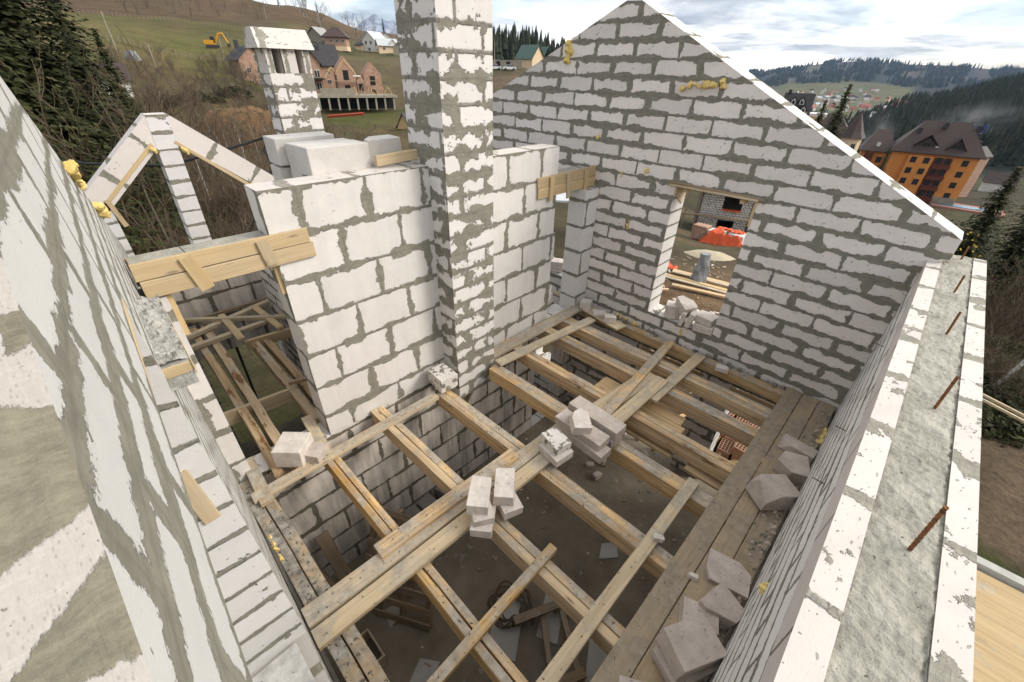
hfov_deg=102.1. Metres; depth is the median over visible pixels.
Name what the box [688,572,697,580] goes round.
aerated block
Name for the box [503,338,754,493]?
floor joist
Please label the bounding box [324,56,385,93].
building site
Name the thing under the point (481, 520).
aerated block
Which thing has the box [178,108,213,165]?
bare shrub
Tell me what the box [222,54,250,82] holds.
bare shrub
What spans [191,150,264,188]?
bare shrub
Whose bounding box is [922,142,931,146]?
window
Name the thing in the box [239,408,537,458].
side room floor
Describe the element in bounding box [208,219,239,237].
bare shrub
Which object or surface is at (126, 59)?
bare shrub
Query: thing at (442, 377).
aerated block
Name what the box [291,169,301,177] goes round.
aerated block
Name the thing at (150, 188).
bare tree
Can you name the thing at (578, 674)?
trestle
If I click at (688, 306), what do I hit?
aerated block
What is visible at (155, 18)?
meadow fence
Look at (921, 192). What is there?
window
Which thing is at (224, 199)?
bare shrub
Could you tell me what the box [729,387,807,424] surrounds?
lintel board
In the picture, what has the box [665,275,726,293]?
yard plank
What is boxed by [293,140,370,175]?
aerated block
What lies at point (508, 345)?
loose board
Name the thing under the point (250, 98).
bare shrub
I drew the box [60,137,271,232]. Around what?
cable
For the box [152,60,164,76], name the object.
bare shrub
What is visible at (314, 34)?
old barn
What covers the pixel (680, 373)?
crossed board
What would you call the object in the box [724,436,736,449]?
hollow brick
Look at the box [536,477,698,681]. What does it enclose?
loose board
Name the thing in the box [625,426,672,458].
under plank
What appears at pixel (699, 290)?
yard plank
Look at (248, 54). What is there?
brick house
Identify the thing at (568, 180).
formwork lintel
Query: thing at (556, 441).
aerated block
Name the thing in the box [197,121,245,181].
bare tree
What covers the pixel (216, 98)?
bush
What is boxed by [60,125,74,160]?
bare tree
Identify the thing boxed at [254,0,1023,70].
sky
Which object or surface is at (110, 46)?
bare shrub
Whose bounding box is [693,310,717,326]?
aerated block
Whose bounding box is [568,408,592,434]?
aerated block
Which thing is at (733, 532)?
deck plank
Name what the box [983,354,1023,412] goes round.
bare shrub
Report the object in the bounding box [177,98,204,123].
bare shrub
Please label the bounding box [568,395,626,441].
aerated block
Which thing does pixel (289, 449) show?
aerated block
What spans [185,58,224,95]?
bare shrub
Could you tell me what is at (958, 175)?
window
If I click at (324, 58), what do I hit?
brick house
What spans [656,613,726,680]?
aerated block
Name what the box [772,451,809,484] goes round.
aerated block
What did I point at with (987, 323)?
bare shrub
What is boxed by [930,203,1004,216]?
paved yard
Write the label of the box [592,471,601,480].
aerated block
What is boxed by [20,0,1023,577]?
terrain
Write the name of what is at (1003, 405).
pole
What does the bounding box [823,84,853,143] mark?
spruce tree
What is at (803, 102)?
dark house
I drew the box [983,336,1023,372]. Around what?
bare shrub
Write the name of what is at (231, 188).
bare shrub
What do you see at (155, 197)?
bare tree
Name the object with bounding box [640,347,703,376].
joist
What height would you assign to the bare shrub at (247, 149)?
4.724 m
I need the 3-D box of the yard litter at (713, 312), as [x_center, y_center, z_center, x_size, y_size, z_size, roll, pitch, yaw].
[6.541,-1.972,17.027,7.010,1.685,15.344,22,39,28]
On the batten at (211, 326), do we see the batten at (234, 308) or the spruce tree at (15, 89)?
the batten at (234, 308)
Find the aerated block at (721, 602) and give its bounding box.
[698,582,744,630]
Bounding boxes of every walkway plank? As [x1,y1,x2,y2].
[301,424,557,629]
[311,443,573,650]
[373,449,518,558]
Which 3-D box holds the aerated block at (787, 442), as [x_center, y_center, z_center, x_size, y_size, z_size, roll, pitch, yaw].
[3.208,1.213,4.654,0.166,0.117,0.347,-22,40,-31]
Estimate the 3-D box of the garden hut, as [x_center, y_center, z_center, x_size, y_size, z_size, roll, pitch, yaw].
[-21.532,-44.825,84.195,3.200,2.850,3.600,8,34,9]
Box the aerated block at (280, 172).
[270,164,291,180]
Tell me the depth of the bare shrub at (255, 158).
35.08 m
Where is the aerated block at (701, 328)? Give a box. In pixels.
[692,322,715,335]
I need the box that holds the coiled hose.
[487,580,532,627]
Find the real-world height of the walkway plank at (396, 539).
0.053 m
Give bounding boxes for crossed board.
[593,372,656,408]
[602,340,674,414]
[612,376,668,422]
[650,353,705,402]
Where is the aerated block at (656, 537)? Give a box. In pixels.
[652,533,664,542]
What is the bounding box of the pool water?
[938,203,982,210]
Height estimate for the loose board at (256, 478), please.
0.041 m
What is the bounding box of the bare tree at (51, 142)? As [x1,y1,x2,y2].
[0,31,201,254]
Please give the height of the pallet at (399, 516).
1.027 m
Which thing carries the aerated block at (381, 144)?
on the aerated block
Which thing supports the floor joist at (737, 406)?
attached to the ground storey wall at (386, 471)
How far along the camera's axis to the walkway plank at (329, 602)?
3.51 m
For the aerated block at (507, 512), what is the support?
on the walkway plank at (336, 624)
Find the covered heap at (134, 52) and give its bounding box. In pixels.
[124,50,141,60]
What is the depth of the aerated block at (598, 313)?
7.16 m
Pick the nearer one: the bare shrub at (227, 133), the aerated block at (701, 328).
the aerated block at (701, 328)
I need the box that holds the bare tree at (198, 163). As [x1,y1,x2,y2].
[181,118,224,210]
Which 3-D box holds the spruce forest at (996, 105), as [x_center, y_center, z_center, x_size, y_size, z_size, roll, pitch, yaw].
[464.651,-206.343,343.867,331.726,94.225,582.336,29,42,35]
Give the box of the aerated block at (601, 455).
[557,425,610,463]
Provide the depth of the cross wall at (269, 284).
7.26 m
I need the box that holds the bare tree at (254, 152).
[231,128,268,169]
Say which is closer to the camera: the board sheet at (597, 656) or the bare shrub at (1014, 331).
the board sheet at (597, 656)
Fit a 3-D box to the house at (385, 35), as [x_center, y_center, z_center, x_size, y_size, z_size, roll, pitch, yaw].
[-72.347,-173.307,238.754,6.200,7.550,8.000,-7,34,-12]
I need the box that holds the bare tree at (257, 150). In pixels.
[243,128,266,163]
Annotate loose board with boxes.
[246,456,274,507]
[301,414,330,449]
[426,543,556,681]
[494,305,580,358]
[494,317,594,366]
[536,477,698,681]
[553,290,625,330]
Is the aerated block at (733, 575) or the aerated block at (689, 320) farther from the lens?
the aerated block at (689, 320)
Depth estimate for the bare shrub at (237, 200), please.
19.47 m
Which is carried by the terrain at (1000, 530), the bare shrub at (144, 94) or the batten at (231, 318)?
the bare shrub at (144, 94)
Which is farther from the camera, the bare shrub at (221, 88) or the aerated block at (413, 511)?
the bare shrub at (221, 88)
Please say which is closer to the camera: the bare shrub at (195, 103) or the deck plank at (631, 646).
the deck plank at (631, 646)
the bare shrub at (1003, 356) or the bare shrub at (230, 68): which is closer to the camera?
the bare shrub at (1003, 356)
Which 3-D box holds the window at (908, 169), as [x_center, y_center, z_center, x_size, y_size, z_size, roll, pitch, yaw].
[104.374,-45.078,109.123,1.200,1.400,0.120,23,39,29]
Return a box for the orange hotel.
[859,120,986,205]
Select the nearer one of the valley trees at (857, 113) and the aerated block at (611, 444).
the aerated block at (611, 444)
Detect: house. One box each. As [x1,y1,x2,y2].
[74,62,133,96]
[224,40,262,85]
[308,43,338,93]
[321,27,350,51]
[354,30,384,51]
[375,38,396,53]
[383,32,391,38]
[514,44,550,68]
[680,190,754,232]
[784,89,815,115]
[809,112,826,121]
[820,112,865,151]
[827,104,835,110]
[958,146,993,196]
[978,171,1021,191]
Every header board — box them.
[223,385,297,425]
[244,327,291,350]
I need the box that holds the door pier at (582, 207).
[559,186,598,307]
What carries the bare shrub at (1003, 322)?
on the terrain at (1000, 530)
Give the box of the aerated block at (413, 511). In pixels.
[394,505,420,524]
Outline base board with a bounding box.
[250,392,438,504]
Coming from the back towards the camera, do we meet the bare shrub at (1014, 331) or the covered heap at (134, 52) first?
the covered heap at (134, 52)
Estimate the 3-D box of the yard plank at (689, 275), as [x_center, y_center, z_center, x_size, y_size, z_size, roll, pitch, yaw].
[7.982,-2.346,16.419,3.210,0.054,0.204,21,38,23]
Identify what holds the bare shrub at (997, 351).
on the terrain at (1000, 530)
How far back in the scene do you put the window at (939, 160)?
105.70 m
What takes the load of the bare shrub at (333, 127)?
on the terrain at (1000, 530)
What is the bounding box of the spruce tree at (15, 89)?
[0,0,179,254]
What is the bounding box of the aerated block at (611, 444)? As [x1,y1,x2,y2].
[607,435,622,447]
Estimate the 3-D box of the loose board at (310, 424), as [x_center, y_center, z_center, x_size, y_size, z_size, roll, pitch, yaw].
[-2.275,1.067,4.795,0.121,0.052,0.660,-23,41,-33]
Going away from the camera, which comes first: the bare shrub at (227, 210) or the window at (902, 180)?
the bare shrub at (227, 210)
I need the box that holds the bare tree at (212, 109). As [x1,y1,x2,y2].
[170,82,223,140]
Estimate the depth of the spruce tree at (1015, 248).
19.18 m
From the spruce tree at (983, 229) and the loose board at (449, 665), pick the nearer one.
the loose board at (449, 665)
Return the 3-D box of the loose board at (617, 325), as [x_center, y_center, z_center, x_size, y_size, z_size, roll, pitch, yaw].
[1.356,-0.589,7.447,0.243,0.031,1.635,-20,39,-29]
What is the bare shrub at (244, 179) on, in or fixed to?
on the terrain at (1000, 530)
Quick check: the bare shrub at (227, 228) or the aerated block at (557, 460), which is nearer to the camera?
the aerated block at (557, 460)
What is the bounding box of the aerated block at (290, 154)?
[284,138,350,171]
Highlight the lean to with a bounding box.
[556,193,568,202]
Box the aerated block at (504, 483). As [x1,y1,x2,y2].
[493,468,514,505]
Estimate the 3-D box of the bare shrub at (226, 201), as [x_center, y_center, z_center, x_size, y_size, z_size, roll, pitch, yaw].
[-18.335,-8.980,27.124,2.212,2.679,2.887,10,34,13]
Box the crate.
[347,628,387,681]
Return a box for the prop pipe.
[235,347,257,398]
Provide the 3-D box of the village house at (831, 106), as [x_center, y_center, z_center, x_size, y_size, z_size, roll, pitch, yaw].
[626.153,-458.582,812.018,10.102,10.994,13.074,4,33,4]
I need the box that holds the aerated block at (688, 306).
[675,295,697,317]
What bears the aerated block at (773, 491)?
on the deck plank at (759, 526)
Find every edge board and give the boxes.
[166,294,190,334]
[273,266,286,294]
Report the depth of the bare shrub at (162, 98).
62.46 m
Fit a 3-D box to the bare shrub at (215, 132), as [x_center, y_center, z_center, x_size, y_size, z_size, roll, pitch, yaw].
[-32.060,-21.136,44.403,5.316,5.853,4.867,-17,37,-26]
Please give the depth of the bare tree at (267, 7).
243.56 m
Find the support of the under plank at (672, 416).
attached to the floor joist at (731, 427)
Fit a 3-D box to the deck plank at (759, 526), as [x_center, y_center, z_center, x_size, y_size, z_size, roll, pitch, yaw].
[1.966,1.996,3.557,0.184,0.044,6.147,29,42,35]
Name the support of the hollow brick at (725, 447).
on the cellar floor at (400, 644)
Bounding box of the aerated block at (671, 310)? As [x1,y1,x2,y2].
[664,300,679,319]
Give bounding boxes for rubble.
[291,308,830,681]
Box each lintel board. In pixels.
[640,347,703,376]
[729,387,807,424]
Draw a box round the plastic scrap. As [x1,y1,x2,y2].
[668,265,677,268]
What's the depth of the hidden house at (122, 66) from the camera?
69.98 m
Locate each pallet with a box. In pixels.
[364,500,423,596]
[372,541,434,631]
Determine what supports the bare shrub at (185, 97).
on the terrain at (1000, 530)
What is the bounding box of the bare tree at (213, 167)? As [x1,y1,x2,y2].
[183,123,238,195]
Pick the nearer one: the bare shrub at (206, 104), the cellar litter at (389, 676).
the cellar litter at (389, 676)
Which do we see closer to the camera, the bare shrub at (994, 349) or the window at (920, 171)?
the bare shrub at (994, 349)
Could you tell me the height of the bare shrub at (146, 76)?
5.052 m
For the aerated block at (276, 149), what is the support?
on the aerated block at (280, 172)
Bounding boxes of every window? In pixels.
[314,70,319,76]
[316,82,321,89]
[875,157,881,162]
[899,177,906,182]
[904,167,911,172]
[909,156,916,162]
[911,179,918,184]
[916,168,924,173]
[917,190,925,195]
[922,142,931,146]
[922,157,930,163]
[923,179,930,184]
[925,191,933,196]
[929,169,936,174]
[932,180,939,186]
[935,158,942,163]
[937,170,945,175]
[943,158,951,164]
[943,193,950,197]
[948,182,956,188]
[952,145,962,148]
[954,171,962,177]
[961,161,969,166]
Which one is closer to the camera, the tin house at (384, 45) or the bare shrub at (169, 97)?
the bare shrub at (169, 97)
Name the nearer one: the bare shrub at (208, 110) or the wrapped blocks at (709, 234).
the wrapped blocks at (709, 234)
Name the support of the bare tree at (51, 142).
on the terrain at (1000, 530)
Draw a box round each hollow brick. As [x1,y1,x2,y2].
[715,438,734,459]
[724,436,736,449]
[731,442,746,458]
[736,416,749,423]
[749,422,760,429]
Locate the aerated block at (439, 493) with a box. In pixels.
[435,486,463,512]
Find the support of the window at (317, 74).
in the brick house at (324, 58)
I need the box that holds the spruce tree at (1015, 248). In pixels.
[974,203,1023,330]
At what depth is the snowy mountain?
3745.47 m
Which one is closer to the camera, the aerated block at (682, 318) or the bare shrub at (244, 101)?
the aerated block at (682, 318)
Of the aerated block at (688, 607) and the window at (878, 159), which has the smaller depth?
the aerated block at (688, 607)
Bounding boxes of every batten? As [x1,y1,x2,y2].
[183,315,286,322]
[186,297,267,324]
[186,299,269,340]
[190,313,284,350]
[218,313,244,341]
[251,305,283,329]
[288,377,306,385]
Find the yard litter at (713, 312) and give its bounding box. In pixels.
[663,252,725,393]
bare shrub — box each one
[95,48,135,70]
[101,34,118,62]
[101,75,155,108]
[107,46,141,75]
[109,81,148,113]
[113,57,139,83]
[118,198,161,254]
[121,77,159,110]
[122,44,150,77]
[126,62,164,88]
[127,37,167,62]
[127,193,238,253]
[133,66,163,88]
[135,72,170,93]
[137,93,174,116]
[138,95,187,116]
[138,226,187,250]
[141,86,174,114]
[142,71,204,119]
[145,45,180,68]
[147,78,170,114]
[149,187,256,246]
[151,206,223,246]
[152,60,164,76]
[153,86,180,118]
[161,175,226,222]
[164,58,174,71]
[171,70,207,98]
[173,83,199,117]
[174,97,222,132]
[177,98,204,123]
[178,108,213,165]
[183,154,202,182]
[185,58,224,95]
[185,93,210,116]
[190,59,217,80]
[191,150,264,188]
[192,111,249,150]
[192,173,237,232]
[192,180,215,199]
[194,53,203,71]
[194,95,218,113]
[194,119,239,152]
[195,180,252,229]
[196,50,220,72]
[198,174,243,224]
[199,148,251,209]
[203,103,253,150]
[205,57,250,86]
[208,216,255,236]
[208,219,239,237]
[210,167,249,213]
[210,182,239,218]
[211,79,230,96]
[212,158,272,216]
[214,46,240,73]
[215,183,256,231]
[217,57,239,79]
[219,181,257,236]
[221,86,250,108]
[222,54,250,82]
[222,112,274,156]
[223,147,267,198]
[224,130,265,165]
[224,151,270,200]
[228,65,258,99]
[231,88,257,106]
[232,93,261,105]
[234,216,254,231]
[245,147,269,171]
[246,60,261,86]
[248,105,274,134]
[250,90,268,109]
[321,110,345,137]
[325,123,345,137]
[346,118,377,140]
[976,246,1022,311]
[977,251,1020,308]
[983,314,1018,375]
[983,328,1023,386]
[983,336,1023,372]
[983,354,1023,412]
[984,321,1021,376]
[984,341,1008,358]
[985,254,1023,336]
[985,271,1023,318]
[985,287,1023,354]
[985,292,1023,339]
[985,305,1022,337]
[985,332,1023,392]
[998,273,1023,323]
[1008,317,1023,348]
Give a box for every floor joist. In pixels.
[239,479,389,681]
[324,446,527,681]
[371,406,647,677]
[437,390,690,596]
[489,363,752,545]
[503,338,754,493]
[532,323,776,456]
[551,315,803,439]
[568,317,805,428]
[582,311,817,417]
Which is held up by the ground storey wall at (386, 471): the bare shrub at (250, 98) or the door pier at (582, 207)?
the door pier at (582, 207)
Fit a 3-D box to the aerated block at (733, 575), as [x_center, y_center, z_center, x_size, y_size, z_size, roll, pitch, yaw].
[1.830,1.968,3.513,0.343,0.044,0.285,20,38,26]
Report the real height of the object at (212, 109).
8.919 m
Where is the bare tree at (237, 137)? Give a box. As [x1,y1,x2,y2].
[220,90,271,162]
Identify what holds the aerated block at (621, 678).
on the deck plank at (733, 532)
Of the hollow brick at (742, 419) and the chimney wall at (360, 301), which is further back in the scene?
the hollow brick at (742, 419)
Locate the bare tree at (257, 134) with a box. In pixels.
[236,82,324,151]
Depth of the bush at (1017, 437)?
9.43 m
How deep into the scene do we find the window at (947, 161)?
104.89 m
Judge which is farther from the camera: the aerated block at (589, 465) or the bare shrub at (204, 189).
the bare shrub at (204, 189)
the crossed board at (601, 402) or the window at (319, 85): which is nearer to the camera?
the crossed board at (601, 402)
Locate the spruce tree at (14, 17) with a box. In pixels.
[0,0,221,251]
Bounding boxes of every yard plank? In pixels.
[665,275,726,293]
[666,273,726,290]
[672,270,728,286]
[672,283,724,297]
[673,269,728,283]
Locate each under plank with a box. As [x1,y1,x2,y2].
[594,382,684,433]
[599,376,685,425]
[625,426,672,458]
[683,463,759,514]
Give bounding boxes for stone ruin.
[493,60,521,68]
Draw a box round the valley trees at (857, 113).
[811,108,873,123]
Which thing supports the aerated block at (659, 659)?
on the deck plank at (759, 526)
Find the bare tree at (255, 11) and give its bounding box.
[248,0,258,17]
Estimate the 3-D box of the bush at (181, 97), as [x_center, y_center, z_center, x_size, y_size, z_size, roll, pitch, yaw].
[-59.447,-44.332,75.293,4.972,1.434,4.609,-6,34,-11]
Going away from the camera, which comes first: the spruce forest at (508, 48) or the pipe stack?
the pipe stack
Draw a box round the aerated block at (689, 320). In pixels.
[683,309,699,328]
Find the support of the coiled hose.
on the cellar floor at (400, 644)
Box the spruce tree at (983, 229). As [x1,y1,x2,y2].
[950,166,1023,303]
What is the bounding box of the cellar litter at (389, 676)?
[354,434,715,681]
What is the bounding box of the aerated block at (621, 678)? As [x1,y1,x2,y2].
[617,675,641,681]
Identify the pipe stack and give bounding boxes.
[327,112,363,117]
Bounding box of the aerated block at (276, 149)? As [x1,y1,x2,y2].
[263,131,333,165]
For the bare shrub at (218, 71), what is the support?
on the terrain at (1000, 530)
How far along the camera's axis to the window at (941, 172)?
106.36 m
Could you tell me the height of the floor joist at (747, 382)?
0.163 m
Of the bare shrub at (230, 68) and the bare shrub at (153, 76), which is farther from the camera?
the bare shrub at (230, 68)
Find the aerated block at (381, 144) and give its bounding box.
[364,134,402,166]
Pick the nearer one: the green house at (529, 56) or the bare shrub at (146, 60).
the bare shrub at (146, 60)
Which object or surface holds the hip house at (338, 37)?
on the terrain at (1000, 530)
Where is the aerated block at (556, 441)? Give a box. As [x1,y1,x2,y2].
[540,427,571,455]
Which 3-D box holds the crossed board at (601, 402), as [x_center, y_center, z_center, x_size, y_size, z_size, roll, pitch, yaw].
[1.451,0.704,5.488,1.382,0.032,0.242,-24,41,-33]
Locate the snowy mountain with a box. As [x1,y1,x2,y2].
[357,14,396,34]
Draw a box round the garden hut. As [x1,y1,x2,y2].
[396,113,406,128]
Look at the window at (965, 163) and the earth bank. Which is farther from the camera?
the window at (965, 163)
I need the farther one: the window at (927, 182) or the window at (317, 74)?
the window at (317, 74)
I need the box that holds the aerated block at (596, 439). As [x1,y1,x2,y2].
[555,408,609,451]
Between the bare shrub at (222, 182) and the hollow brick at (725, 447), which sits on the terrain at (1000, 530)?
the bare shrub at (222, 182)
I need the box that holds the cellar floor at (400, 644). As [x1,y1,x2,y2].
[300,400,756,681]
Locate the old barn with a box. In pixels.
[307,26,325,43]
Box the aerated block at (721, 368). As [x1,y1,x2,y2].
[715,363,728,373]
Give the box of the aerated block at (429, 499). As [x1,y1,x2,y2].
[417,493,436,510]
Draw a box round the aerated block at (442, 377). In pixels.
[428,363,457,392]
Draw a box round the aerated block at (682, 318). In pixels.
[677,312,686,325]
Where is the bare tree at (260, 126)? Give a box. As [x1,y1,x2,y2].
[242,113,273,151]
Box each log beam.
[189,327,284,479]
[201,324,297,471]
[251,341,319,423]
[263,338,314,406]
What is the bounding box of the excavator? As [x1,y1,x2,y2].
[203,32,230,47]
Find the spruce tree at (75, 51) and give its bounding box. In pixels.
[28,0,224,245]
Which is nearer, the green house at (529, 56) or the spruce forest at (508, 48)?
the green house at (529, 56)
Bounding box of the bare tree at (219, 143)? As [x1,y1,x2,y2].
[165,103,233,197]
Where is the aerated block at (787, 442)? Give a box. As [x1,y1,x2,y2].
[778,433,817,463]
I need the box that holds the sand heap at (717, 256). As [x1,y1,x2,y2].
[684,249,734,260]
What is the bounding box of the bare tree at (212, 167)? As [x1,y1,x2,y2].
[191,120,236,192]
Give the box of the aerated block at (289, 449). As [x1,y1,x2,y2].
[271,432,313,466]
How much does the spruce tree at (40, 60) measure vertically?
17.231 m
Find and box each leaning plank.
[297,557,349,605]
[315,530,362,598]
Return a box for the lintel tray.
[133,294,199,390]
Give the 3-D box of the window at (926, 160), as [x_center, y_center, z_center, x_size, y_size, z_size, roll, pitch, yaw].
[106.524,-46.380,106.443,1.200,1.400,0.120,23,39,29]
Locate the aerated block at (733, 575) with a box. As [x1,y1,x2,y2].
[705,548,750,599]
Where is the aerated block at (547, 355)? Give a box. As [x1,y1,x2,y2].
[541,352,550,360]
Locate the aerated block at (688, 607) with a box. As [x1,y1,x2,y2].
[678,596,718,635]
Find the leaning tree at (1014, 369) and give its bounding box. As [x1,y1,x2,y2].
[990,360,1023,388]
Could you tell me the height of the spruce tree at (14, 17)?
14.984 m
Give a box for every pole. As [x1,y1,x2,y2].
[100,11,118,55]
[147,44,156,67]
[982,393,1023,417]
[982,398,1023,422]
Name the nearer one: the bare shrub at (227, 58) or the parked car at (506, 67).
the bare shrub at (227, 58)
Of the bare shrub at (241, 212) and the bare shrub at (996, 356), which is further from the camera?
the bare shrub at (241, 212)
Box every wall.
[0,77,339,681]
[172,271,298,444]
[240,302,576,598]
[244,143,559,434]
[259,268,315,408]
[493,0,963,515]
[705,246,986,681]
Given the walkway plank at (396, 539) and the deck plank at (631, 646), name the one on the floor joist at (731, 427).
the deck plank at (631, 646)
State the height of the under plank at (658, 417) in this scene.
0.042 m
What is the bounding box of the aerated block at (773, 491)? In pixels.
[745,474,799,509]
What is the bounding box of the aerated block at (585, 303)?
[580,298,592,310]
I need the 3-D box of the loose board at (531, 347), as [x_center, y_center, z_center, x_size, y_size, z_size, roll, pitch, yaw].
[0.586,-0.027,6.574,2.077,0.042,0.154,-24,41,-33]
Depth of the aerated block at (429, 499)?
6.67 m
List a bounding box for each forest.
[492,22,573,59]
[746,57,1023,88]
[846,71,1023,170]
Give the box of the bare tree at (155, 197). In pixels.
[90,105,172,226]
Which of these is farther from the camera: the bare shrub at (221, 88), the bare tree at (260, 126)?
the bare shrub at (221, 88)
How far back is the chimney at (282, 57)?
6.62 m
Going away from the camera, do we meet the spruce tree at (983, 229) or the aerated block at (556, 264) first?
the aerated block at (556, 264)
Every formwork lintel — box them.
[123,221,316,297]
[537,162,595,200]
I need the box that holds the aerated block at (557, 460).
[539,443,572,467]
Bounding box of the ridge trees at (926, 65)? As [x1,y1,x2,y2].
[755,56,1023,71]
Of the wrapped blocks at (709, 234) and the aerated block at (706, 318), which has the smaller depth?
the aerated block at (706, 318)
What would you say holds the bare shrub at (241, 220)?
on the terrain at (1000, 530)
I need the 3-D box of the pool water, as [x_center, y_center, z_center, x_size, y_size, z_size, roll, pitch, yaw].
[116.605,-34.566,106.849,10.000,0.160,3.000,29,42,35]
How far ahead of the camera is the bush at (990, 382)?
11.39 m
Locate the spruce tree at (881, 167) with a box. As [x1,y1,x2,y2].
[876,146,891,172]
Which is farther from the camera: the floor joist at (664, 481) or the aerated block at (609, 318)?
the aerated block at (609, 318)
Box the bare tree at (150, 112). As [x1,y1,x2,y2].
[83,49,209,236]
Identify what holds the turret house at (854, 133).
on the terrain at (1000, 530)
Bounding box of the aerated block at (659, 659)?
[651,646,718,681]
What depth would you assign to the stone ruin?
143.24 m
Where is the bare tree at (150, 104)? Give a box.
[144,83,164,112]
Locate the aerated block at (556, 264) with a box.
[550,257,562,272]
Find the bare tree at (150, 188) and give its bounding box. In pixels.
[43,27,197,250]
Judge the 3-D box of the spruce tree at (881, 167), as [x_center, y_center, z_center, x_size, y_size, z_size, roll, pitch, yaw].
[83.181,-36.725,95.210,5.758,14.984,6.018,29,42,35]
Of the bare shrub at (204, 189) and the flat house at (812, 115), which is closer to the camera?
the bare shrub at (204, 189)
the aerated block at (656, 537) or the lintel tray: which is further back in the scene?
the aerated block at (656, 537)
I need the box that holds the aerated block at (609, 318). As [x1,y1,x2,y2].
[604,313,615,322]
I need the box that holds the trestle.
[513,601,586,681]
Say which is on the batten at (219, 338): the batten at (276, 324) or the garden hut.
the batten at (276, 324)
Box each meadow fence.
[25,2,243,29]
[80,33,227,63]
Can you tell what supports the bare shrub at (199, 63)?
on the terrain at (1000, 530)
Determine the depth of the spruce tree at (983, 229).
17.57 m
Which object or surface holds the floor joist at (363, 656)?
attached to the wall at (135, 546)
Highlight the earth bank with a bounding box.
[193,106,272,148]
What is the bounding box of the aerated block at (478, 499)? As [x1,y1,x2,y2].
[466,475,490,514]
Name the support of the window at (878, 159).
in the orange hotel
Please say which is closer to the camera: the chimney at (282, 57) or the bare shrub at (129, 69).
the chimney at (282, 57)
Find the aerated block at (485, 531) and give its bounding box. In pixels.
[470,505,495,538]
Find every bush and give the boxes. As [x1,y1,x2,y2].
[138,94,178,105]
[170,93,200,101]
[186,164,222,186]
[201,96,226,102]
[201,197,244,214]
[208,85,253,97]
[981,401,1023,443]
[981,401,1023,448]
[983,368,1023,406]
[983,384,1023,425]
[984,334,1011,351]
[992,343,1023,358]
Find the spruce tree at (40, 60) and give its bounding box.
[0,7,166,218]
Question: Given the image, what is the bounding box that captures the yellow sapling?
[942,207,980,257]
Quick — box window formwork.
[669,181,764,226]
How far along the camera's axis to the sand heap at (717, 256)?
22.84 m
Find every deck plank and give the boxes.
[590,387,802,681]
[632,394,818,681]
[701,401,835,681]
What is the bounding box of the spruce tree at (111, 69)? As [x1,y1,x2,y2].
[90,28,219,221]
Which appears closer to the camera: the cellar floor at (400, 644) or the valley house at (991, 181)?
the cellar floor at (400, 644)
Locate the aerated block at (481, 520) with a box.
[467,494,494,527]
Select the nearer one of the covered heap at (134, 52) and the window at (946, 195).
the covered heap at (134, 52)
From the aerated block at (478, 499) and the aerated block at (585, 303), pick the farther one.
the aerated block at (585, 303)
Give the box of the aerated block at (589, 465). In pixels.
[586,461,593,468]
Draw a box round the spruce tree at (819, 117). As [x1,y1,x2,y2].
[813,100,827,125]
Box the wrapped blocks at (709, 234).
[690,222,745,246]
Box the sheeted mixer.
[689,252,710,282]
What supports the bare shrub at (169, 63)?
on the terrain at (1000, 530)
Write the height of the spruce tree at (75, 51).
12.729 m
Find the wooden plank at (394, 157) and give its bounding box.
[374,149,417,166]
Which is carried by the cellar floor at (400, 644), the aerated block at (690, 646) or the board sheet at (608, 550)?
the board sheet at (608, 550)
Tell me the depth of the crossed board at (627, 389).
5.70 m
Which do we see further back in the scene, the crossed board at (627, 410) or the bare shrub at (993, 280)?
the bare shrub at (993, 280)
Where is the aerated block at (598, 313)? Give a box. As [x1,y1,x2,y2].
[592,309,605,316]
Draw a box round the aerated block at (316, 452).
[305,442,329,463]
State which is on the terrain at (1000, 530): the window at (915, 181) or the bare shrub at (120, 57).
the bare shrub at (120, 57)
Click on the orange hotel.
(931, 161)
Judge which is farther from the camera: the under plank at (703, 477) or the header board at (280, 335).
the header board at (280, 335)
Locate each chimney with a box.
[244,26,324,134]
[394,0,493,397]
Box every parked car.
[493,64,500,69]
[502,65,515,69]
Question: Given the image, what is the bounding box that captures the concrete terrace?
[317,85,396,109]
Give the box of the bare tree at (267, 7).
[257,1,269,18]
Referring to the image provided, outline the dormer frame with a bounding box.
[83,112,273,256]
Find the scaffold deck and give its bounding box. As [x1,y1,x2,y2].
[973,555,1023,681]
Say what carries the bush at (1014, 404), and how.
on the terrain at (1000, 530)
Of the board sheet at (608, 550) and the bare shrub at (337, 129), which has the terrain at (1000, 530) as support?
the bare shrub at (337, 129)
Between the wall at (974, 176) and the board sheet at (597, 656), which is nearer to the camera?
the board sheet at (597, 656)
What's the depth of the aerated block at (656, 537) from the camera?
3.74 m
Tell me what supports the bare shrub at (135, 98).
on the terrain at (1000, 530)
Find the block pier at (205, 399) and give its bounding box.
[137,289,250,483]
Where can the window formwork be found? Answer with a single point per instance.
(681, 190)
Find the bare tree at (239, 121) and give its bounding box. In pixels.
[211,98,255,160]
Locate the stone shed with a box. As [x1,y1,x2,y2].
[392,43,399,54]
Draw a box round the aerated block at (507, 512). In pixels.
[492,489,522,520]
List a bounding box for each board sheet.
[385,606,398,627]
[410,658,439,681]
[490,597,522,661]
[536,594,560,644]
[585,639,607,681]
[599,543,617,558]
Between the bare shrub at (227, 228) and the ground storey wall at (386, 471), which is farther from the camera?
the bare shrub at (227, 228)
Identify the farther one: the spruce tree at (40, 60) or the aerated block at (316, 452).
the spruce tree at (40, 60)

